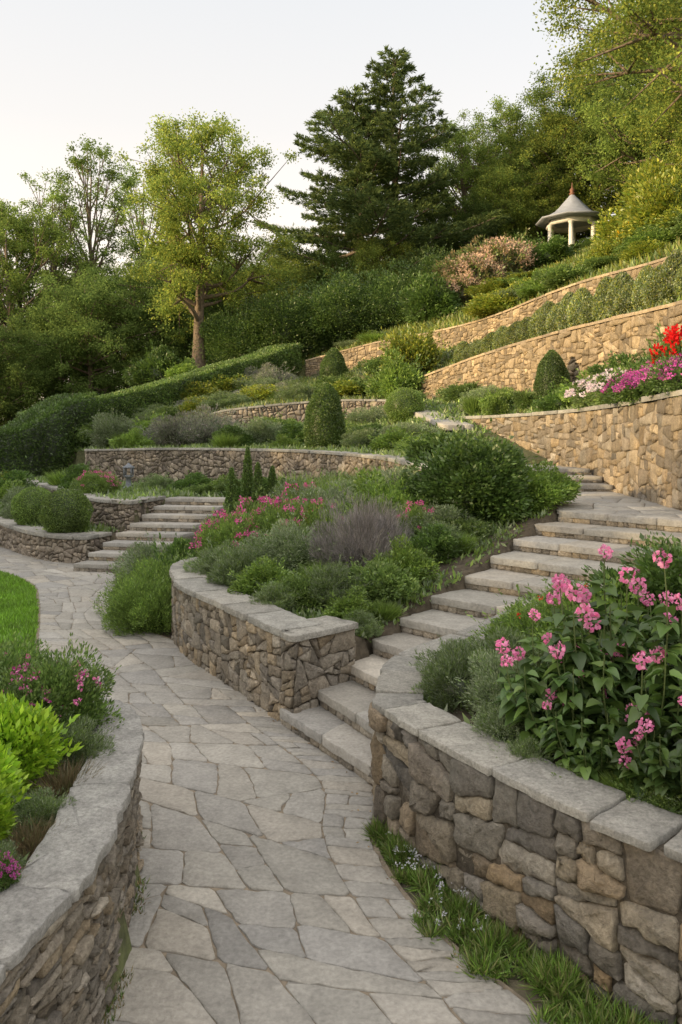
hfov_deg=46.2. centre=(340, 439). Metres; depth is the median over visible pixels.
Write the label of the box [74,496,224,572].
stone stairs
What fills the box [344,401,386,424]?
silver shrub
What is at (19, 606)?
lawn
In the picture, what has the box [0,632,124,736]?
flowered plant
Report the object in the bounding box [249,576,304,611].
feathery plant
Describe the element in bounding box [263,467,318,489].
grass clump
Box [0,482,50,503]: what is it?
silver shrub
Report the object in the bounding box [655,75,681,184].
woodland tree
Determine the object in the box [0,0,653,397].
sky
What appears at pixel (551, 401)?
green shrub
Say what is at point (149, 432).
purple heather
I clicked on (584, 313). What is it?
sage shrub
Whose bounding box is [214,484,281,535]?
pink flowering plant
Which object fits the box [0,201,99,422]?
woodland tree
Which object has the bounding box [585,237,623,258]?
golden shrub
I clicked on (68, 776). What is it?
dry grass clump
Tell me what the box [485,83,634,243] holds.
woodland tree
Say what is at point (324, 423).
clipped evergreen
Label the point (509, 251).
blossoming shrub
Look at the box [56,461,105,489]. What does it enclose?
green shrub
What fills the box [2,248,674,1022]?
ground
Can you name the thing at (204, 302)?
woodland tree
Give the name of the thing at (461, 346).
sage shrub
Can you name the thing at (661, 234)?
fresh green shrub
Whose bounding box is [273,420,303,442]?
green shrub
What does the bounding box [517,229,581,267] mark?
green shrub
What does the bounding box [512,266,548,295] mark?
fresh green shrub
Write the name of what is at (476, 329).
retaining wall
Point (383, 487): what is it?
fresh green shrub
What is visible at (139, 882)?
wall foot weeds
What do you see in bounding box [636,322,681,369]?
red flowering plant
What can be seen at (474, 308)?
golden shrub
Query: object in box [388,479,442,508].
green shrub
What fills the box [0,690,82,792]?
lime shrub
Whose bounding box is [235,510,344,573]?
silver shrub
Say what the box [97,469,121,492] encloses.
pink flowering plant
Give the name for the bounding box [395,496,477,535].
silver shrub
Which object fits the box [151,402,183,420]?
green shrub
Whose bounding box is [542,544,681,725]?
pink phlox
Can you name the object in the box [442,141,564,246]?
woodland tree
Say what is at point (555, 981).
verge grass
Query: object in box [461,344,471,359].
sage shrub
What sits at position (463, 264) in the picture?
blossoming shrub
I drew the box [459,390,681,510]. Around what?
retaining wall
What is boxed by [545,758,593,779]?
green shrub
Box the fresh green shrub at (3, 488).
[0,478,39,501]
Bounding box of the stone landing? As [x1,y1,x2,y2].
[555,492,681,519]
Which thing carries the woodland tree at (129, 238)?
on the ground at (364, 648)
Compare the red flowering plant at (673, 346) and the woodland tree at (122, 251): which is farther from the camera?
the woodland tree at (122, 251)
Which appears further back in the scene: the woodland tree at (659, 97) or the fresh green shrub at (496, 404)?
the woodland tree at (659, 97)
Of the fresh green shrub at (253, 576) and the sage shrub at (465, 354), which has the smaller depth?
the fresh green shrub at (253, 576)
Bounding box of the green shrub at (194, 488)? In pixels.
[181,482,213,494]
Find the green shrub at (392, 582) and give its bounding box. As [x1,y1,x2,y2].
[343,550,425,604]
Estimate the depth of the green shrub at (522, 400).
18.41 m
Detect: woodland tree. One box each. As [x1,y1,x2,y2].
[0,198,43,334]
[0,198,91,419]
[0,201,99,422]
[0,311,69,426]
[0,340,48,424]
[1,297,124,409]
[6,167,103,398]
[11,266,178,401]
[28,133,148,320]
[29,253,129,403]
[64,256,212,393]
[99,160,171,324]
[103,240,214,362]
[142,259,242,360]
[158,249,267,364]
[211,244,262,319]
[227,251,339,318]
[228,223,325,315]
[288,244,371,302]
[322,224,420,284]
[396,215,474,261]
[399,119,532,244]
[428,105,534,234]
[439,190,526,251]
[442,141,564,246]
[453,91,568,211]
[483,48,650,241]
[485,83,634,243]
[493,98,601,234]
[507,171,590,244]
[525,1,669,208]
[565,0,679,195]
[589,0,681,177]
[616,42,681,189]
[627,8,681,152]
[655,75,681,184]
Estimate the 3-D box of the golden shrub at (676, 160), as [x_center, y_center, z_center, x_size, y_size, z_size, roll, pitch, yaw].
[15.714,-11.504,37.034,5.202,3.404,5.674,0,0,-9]
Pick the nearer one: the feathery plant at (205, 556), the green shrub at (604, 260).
the feathery plant at (205, 556)
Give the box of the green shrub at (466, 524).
[437,511,495,540]
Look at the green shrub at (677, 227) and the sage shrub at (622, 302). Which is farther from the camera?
the green shrub at (677, 227)
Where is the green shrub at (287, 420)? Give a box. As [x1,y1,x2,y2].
[251,412,302,430]
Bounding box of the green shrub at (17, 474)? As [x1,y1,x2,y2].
[0,467,41,490]
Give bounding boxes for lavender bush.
[302,486,407,573]
[345,497,414,564]
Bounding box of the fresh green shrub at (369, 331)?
[356,330,383,336]
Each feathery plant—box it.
[0,835,37,879]
[8,784,76,839]
[40,712,115,771]
[131,403,182,419]
[134,409,165,422]
[135,471,178,488]
[177,535,244,574]
[190,390,258,409]
[200,536,287,589]
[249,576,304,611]
[272,378,318,400]
[284,553,377,608]
[299,467,358,482]
[338,425,386,448]
[340,603,384,637]
[370,330,390,335]
[406,639,496,712]
[410,518,485,556]
[414,631,493,683]
[457,384,488,406]
[457,619,561,672]
[487,728,555,763]
[501,268,529,277]
[640,779,681,813]
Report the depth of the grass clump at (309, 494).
10.81 m
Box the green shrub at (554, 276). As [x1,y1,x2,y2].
[531,258,601,290]
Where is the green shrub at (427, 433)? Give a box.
[411,428,485,441]
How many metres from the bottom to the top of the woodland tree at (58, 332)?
9.015 m
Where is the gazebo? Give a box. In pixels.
[535,184,606,244]
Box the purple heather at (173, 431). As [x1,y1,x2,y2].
[145,410,203,446]
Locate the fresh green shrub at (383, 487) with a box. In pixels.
[328,466,403,520]
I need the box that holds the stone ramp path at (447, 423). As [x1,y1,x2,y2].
[414,409,473,429]
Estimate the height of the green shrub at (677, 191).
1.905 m
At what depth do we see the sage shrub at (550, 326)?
20.06 m
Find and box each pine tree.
[251,84,454,298]
[301,45,512,285]
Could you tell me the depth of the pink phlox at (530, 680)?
3.98 m
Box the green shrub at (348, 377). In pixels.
[322,371,367,382]
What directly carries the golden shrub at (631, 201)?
on the ground at (364, 648)
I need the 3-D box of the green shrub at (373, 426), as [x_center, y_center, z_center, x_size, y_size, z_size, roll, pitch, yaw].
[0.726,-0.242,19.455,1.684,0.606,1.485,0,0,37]
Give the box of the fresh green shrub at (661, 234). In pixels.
[608,221,681,258]
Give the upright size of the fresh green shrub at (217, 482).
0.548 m
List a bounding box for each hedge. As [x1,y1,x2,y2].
[0,391,100,477]
[15,342,302,423]
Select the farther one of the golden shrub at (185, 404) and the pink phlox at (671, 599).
the golden shrub at (185, 404)
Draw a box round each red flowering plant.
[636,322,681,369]
[647,322,681,363]
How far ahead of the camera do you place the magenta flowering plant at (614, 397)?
12.39 m
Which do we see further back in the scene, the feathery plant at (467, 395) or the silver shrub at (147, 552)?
the feathery plant at (467, 395)
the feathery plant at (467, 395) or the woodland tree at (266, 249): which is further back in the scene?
the woodland tree at (266, 249)
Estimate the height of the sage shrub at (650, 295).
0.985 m
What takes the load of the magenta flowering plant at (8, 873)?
on the ground at (364, 648)
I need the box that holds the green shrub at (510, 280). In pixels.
[486,273,532,287]
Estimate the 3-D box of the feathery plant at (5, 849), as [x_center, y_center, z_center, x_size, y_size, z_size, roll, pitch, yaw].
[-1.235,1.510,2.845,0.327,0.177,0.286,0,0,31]
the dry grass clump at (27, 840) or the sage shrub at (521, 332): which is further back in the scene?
the sage shrub at (521, 332)
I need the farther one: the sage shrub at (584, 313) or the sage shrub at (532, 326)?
the sage shrub at (532, 326)
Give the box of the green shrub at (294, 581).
[261,564,342,612]
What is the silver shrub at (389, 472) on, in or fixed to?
on the ground at (364, 648)
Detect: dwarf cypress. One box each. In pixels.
[223,467,238,517]
[240,447,253,510]
[251,462,264,507]
[265,465,277,507]
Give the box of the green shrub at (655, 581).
[581,532,681,641]
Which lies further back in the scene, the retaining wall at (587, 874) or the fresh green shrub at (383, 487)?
the fresh green shrub at (383, 487)
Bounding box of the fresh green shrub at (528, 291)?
[512,282,551,299]
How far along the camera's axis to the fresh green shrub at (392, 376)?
26.21 m
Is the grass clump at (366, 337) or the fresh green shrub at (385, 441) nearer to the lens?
the fresh green shrub at (385, 441)
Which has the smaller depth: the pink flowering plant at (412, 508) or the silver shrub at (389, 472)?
the pink flowering plant at (412, 508)
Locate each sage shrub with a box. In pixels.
[453,341,468,362]
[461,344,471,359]
[468,339,480,357]
[475,340,481,354]
[480,332,494,352]
[492,326,507,348]
[499,328,507,346]
[504,321,519,344]
[514,316,530,341]
[528,308,539,336]
[535,300,554,335]
[545,301,560,332]
[555,291,573,329]
[566,287,591,326]
[577,296,593,324]
[591,276,612,321]
[604,271,633,317]
[613,280,634,314]
[631,264,653,311]
[641,264,662,308]
[656,249,681,301]
[672,265,681,297]
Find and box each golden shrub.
[175,380,224,400]
[176,395,218,412]
[209,373,251,393]
[236,383,267,400]
[252,384,293,399]
[321,379,372,396]
[352,328,368,338]
[378,322,452,375]
[461,293,523,315]
[463,275,516,297]
[465,287,518,317]
[498,268,545,278]
[507,277,529,289]
[573,255,596,265]
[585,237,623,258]
[587,197,628,246]
[597,225,626,244]
[612,158,681,213]
[615,167,681,238]
[616,156,669,216]
[616,236,675,261]
[622,153,681,190]
[655,206,681,227]
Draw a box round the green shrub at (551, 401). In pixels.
[531,380,570,410]
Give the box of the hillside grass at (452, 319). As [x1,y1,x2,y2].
[300,232,681,365]
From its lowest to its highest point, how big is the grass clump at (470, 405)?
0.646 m
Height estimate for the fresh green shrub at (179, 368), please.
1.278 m
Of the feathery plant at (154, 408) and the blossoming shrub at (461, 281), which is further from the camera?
the blossoming shrub at (461, 281)
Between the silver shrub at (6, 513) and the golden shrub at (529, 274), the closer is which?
the silver shrub at (6, 513)
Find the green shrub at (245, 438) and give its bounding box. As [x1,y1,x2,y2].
[207,423,258,445]
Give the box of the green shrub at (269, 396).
[260,385,282,399]
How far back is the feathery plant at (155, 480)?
19.12 m
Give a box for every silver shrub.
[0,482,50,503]
[0,500,13,518]
[80,406,143,448]
[106,531,195,576]
[111,537,166,580]
[228,373,270,388]
[233,412,285,443]
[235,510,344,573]
[245,376,309,386]
[262,469,325,506]
[274,469,361,516]
[331,339,358,347]
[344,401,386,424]
[344,455,417,492]
[375,420,442,437]
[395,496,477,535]
[446,641,555,723]
[468,382,508,400]
[468,687,559,742]
[491,281,536,302]
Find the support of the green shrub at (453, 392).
on the ground at (364, 648)
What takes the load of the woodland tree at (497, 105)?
on the ground at (364, 648)
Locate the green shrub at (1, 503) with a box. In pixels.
[0,497,13,515]
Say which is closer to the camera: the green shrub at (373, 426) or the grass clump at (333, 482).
the grass clump at (333, 482)
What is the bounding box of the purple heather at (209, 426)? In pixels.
[180,402,244,444]
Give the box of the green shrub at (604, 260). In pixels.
[579,251,622,268]
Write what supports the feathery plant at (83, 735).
on the ground at (364, 648)
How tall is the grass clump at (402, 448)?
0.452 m
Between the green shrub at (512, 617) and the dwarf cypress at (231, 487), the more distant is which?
the dwarf cypress at (231, 487)
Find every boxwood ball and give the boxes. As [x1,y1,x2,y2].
[10,486,50,525]
[38,488,93,532]
[383,387,424,422]
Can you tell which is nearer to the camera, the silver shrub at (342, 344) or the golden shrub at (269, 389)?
the golden shrub at (269, 389)
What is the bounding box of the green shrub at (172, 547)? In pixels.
[127,532,197,573]
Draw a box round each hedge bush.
[90,556,172,635]
[93,550,152,617]
[106,538,192,625]
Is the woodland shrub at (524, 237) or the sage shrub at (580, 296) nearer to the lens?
the sage shrub at (580, 296)
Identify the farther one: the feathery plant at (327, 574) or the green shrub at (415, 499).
the green shrub at (415, 499)
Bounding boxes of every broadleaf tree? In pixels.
[111,107,304,367]
[532,0,681,153]
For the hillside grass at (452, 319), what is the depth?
30.86 m
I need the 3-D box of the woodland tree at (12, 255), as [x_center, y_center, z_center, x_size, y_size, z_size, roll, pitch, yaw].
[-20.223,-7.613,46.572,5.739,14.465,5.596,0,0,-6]
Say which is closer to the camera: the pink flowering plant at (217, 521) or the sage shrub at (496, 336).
the pink flowering plant at (217, 521)
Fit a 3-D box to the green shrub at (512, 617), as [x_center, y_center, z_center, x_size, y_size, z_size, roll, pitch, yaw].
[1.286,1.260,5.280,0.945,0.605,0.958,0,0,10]
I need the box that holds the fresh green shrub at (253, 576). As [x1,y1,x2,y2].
[226,553,305,594]
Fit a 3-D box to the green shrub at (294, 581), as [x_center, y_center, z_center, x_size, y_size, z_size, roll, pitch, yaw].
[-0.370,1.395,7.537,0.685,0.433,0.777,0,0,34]
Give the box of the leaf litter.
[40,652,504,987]
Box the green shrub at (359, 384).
[336,379,373,395]
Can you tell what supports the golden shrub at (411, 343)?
on the ground at (364, 648)
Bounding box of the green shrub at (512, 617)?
[465,584,571,647]
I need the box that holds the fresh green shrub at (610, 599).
[521,570,670,666]
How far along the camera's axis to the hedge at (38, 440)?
24.40 m
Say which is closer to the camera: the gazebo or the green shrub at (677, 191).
the green shrub at (677, 191)
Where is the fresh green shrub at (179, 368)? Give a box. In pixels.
[161,356,205,377]
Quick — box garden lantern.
[122,463,134,488]
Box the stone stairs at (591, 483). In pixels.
[526,464,612,491]
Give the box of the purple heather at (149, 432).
[139,416,181,444]
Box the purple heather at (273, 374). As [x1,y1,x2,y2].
[243,361,299,381]
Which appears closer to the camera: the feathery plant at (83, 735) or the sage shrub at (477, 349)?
the feathery plant at (83, 735)
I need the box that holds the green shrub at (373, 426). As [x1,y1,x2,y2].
[344,418,391,439]
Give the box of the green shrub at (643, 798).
[606,777,681,813]
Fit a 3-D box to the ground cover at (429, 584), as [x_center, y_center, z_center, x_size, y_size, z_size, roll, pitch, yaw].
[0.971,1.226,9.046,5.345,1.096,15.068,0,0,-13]
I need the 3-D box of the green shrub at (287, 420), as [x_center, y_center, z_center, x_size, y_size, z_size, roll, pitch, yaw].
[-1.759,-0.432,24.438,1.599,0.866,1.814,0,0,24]
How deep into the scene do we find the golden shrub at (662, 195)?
27.54 m
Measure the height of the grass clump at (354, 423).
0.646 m
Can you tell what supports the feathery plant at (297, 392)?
on the ground at (364, 648)
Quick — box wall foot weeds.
[101,836,150,1023]
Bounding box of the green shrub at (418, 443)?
[393,428,459,460]
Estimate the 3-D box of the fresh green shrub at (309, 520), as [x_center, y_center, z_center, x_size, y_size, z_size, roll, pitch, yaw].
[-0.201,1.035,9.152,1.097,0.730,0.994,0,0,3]
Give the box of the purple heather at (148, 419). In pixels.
[129,414,174,424]
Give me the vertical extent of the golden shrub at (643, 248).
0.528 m
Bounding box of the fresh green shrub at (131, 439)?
[107,427,155,447]
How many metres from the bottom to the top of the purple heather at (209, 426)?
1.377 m
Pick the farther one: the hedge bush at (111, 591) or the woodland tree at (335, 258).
the woodland tree at (335, 258)
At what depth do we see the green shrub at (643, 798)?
3.35 m
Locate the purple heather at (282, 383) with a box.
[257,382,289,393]
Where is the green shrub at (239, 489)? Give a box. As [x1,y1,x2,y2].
[218,473,278,499]
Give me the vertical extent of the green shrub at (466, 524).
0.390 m
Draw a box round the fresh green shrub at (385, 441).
[365,426,425,451]
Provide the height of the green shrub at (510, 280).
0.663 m
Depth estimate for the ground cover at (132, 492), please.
18.73 m
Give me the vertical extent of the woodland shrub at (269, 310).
4.704 m
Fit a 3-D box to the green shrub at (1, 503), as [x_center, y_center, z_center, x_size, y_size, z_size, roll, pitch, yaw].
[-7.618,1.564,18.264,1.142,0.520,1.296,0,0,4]
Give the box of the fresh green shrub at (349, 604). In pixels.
[317,582,387,618]
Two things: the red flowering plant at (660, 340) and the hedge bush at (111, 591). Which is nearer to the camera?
the hedge bush at (111, 591)
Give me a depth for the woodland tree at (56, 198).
46.69 m
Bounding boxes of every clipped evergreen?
[303,381,345,448]
[319,347,348,378]
[532,349,570,402]
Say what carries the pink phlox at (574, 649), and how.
on the ground at (364, 648)
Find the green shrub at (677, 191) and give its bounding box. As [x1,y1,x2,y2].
[662,178,681,216]
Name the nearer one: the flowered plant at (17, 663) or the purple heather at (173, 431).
the flowered plant at (17, 663)
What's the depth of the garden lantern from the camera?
19.14 m
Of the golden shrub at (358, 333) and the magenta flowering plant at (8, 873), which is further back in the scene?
the golden shrub at (358, 333)
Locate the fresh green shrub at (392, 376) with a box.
[363,345,430,398]
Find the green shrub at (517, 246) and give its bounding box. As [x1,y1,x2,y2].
[480,233,534,268]
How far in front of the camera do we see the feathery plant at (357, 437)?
17.82 m
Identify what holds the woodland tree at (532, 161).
on the ground at (364, 648)
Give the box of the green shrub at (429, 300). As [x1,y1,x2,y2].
[395,271,464,324]
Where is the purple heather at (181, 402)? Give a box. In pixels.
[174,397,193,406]
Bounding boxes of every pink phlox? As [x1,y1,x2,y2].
[492,608,638,760]
[539,670,643,789]
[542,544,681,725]
[542,550,681,770]
[615,696,681,814]
[643,593,681,745]
[654,590,681,659]
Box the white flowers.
[388,831,488,930]
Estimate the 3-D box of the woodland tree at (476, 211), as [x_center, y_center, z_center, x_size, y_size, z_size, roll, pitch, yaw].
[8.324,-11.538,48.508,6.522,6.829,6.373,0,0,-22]
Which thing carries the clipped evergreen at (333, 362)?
on the ground at (364, 648)
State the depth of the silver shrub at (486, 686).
4.47 m
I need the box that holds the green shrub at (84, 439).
[68,417,132,446]
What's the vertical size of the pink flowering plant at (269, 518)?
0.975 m
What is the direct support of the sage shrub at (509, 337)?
on the ground at (364, 648)
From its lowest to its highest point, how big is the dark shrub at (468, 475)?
1.419 m
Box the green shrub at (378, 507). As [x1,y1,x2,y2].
[345,489,408,529]
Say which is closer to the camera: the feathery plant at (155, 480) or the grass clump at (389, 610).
the grass clump at (389, 610)
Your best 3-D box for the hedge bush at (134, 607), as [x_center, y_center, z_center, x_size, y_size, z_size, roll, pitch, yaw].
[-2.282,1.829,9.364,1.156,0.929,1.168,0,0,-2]
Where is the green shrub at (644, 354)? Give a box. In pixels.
[618,339,651,372]
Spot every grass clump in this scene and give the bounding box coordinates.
[1,810,70,860]
[25,753,105,798]
[41,466,69,485]
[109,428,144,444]
[209,432,242,447]
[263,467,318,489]
[286,484,327,501]
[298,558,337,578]
[303,469,354,495]
[334,462,397,486]
[345,419,372,425]
[354,331,389,341]
[366,598,405,621]
[393,438,424,452]
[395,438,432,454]
[413,541,439,560]
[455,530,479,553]
[461,391,480,414]
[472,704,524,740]
[594,765,641,796]
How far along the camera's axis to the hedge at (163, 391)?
30.44 m
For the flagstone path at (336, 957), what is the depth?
4.04 m
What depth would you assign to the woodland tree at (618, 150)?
41.36 m
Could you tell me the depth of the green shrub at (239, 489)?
14.79 m
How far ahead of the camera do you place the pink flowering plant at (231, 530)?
9.44 m
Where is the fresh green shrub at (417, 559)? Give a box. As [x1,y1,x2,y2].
[367,532,441,583]
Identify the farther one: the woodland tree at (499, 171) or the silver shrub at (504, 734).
the woodland tree at (499, 171)
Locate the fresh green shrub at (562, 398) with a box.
[557,368,595,402]
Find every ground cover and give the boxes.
[2,772,76,867]
[3,384,611,532]
[166,295,681,421]
[203,504,681,814]
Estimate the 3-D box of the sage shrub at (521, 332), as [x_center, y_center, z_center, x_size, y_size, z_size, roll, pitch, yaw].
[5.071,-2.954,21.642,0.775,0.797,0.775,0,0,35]
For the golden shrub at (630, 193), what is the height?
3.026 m
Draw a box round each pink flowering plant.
[69,466,116,493]
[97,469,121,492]
[182,497,266,561]
[192,509,227,557]
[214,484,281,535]
[244,484,307,548]
[265,471,320,512]
[270,511,310,539]
[285,490,346,525]
[388,491,434,536]
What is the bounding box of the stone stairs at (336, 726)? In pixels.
[280,509,681,784]
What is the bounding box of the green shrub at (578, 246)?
[568,241,590,250]
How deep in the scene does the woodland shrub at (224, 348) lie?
37.50 m
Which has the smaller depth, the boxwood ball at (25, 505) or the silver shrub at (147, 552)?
the silver shrub at (147, 552)
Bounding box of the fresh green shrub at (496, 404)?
[480,387,513,415]
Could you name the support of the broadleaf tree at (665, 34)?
on the ground at (364, 648)
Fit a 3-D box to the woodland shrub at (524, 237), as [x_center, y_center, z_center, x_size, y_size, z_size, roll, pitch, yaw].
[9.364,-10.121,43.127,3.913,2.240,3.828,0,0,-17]
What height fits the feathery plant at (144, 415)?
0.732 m
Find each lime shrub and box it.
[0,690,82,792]
[0,724,24,802]
[0,768,32,841]
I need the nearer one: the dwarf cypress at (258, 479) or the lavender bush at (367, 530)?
the lavender bush at (367, 530)
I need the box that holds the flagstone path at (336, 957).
[0,547,547,1023]
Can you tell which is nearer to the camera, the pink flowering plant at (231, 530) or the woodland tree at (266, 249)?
the pink flowering plant at (231, 530)
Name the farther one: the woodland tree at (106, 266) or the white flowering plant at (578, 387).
the woodland tree at (106, 266)
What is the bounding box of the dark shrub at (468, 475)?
[396,413,543,525]
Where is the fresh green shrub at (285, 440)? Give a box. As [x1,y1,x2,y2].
[264,433,303,446]
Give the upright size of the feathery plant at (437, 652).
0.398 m
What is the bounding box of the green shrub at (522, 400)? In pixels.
[507,387,536,408]
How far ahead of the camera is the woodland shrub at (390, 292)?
37.10 m
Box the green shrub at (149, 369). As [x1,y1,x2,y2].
[122,339,181,385]
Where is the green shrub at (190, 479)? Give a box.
[165,470,213,489]
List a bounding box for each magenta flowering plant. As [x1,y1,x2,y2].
[0,848,21,891]
[599,361,641,406]
[611,354,657,405]
[633,354,681,398]
[645,340,681,397]
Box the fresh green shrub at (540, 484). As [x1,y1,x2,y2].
[496,463,581,513]
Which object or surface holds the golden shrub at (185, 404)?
on the ground at (364, 648)
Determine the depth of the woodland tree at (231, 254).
58.85 m
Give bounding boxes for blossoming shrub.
[431,245,516,286]
[434,268,491,304]
[455,228,548,278]
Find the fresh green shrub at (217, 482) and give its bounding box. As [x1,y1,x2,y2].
[197,474,227,492]
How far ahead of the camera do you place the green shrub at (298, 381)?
29.81 m
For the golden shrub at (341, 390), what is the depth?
27.13 m
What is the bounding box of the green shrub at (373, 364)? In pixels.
[356,356,385,376]
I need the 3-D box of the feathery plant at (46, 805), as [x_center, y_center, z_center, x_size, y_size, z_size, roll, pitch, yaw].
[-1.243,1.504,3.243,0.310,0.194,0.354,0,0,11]
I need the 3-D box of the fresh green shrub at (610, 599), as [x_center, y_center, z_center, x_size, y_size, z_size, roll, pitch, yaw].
[1.691,1.165,5.147,1.097,0.639,0.994,0,0,-9]
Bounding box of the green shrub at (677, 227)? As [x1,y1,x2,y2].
[665,210,681,236]
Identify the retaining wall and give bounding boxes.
[0,516,111,562]
[0,697,143,1023]
[29,478,165,531]
[84,448,428,482]
[169,557,357,721]
[210,399,385,427]
[305,257,666,376]
[368,597,681,1023]
[417,300,681,399]
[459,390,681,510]
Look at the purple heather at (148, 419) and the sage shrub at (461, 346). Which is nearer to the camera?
the sage shrub at (461, 346)
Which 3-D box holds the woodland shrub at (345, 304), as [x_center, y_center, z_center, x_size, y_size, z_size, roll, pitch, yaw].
[0.306,-6.625,38.306,6.522,4.704,6.381,0,0,-29]
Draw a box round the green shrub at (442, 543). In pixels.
[398,520,468,564]
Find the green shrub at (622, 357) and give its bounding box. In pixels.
[587,350,642,376]
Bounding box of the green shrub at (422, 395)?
[395,387,429,399]
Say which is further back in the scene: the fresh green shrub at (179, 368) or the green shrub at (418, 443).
the fresh green shrub at (179, 368)
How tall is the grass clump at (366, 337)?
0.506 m
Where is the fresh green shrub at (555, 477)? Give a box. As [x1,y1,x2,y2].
[527,459,583,503]
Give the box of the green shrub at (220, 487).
[210,472,242,496]
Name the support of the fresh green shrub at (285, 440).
on the ground at (364, 648)
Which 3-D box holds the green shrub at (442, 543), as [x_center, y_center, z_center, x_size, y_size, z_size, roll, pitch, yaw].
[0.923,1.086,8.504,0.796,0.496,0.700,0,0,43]
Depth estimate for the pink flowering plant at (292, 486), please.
11.16 m
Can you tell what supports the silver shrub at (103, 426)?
on the ground at (364, 648)
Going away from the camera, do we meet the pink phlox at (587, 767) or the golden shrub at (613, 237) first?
the pink phlox at (587, 767)
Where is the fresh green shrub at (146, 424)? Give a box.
[130,411,167,436]
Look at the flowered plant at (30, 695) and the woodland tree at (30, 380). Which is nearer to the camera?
the flowered plant at (30, 695)
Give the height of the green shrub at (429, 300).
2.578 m
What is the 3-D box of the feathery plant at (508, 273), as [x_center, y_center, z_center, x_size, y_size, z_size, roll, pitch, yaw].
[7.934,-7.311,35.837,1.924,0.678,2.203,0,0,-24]
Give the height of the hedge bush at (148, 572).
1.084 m
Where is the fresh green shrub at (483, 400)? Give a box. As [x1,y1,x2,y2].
[477,386,527,409]
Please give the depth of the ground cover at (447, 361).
27.15 m
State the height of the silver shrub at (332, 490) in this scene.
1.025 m
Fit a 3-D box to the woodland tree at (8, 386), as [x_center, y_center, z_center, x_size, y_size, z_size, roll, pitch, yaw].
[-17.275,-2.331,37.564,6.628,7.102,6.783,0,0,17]
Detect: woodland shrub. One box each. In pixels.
[188,289,281,364]
[232,268,345,359]
[277,256,398,345]
[348,252,429,328]
[386,236,468,287]
[501,230,542,246]
[577,235,600,245]
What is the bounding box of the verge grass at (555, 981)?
[359,814,676,1023]
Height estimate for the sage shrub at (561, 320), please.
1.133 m
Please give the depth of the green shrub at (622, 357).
14.79 m
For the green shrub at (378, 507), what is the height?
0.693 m
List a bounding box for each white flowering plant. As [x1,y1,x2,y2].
[564,364,615,409]
[583,357,637,405]
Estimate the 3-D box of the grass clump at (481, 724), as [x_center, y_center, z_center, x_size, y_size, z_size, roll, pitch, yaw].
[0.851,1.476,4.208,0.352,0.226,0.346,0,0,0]
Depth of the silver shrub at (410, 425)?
18.35 m
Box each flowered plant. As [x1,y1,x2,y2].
[0,624,63,693]
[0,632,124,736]
[0,666,84,740]
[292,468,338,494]
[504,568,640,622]
[615,528,681,596]
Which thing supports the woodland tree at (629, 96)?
on the ground at (364, 648)
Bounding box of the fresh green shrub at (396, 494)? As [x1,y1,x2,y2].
[359,475,423,516]
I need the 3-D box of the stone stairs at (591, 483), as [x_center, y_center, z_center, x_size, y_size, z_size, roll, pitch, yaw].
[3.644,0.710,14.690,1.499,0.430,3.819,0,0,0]
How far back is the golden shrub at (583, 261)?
26.03 m
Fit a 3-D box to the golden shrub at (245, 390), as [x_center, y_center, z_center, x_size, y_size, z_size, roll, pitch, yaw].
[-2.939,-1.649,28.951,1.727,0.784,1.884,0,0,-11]
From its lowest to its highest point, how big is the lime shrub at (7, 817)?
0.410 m
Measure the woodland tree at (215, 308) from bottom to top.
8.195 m
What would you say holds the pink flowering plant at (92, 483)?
on the ground at (364, 648)
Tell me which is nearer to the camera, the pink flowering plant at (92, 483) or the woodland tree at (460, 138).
the pink flowering plant at (92, 483)
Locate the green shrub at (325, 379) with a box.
[310,374,361,385]
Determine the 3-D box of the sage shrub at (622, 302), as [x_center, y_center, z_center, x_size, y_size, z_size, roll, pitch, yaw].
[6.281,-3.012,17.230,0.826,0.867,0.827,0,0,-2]
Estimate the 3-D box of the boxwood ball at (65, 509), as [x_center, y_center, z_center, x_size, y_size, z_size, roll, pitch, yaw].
[-5.161,1.357,15.015,1.009,0.925,0.982,0,0,-18]
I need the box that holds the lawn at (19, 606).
[0,570,39,671]
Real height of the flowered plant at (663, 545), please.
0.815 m
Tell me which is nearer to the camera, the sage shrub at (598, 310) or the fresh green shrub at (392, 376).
the sage shrub at (598, 310)
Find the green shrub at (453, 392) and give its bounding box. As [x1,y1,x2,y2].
[435,378,482,401]
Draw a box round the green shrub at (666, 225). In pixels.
[645,209,680,231]
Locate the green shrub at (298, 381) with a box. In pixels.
[285,377,308,385]
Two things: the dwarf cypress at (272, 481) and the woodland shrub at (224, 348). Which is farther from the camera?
the woodland shrub at (224, 348)
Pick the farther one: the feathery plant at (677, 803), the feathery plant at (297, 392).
the feathery plant at (297, 392)
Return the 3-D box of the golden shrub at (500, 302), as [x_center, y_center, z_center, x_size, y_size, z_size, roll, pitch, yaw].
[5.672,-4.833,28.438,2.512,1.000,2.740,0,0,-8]
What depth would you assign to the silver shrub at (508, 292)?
27.62 m
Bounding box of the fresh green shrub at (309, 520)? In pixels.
[282,500,363,553]
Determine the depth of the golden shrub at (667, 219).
24.10 m
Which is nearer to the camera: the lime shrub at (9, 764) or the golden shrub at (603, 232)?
the lime shrub at (9, 764)
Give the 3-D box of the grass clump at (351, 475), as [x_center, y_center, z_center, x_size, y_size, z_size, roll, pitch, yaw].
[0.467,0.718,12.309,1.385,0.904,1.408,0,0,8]

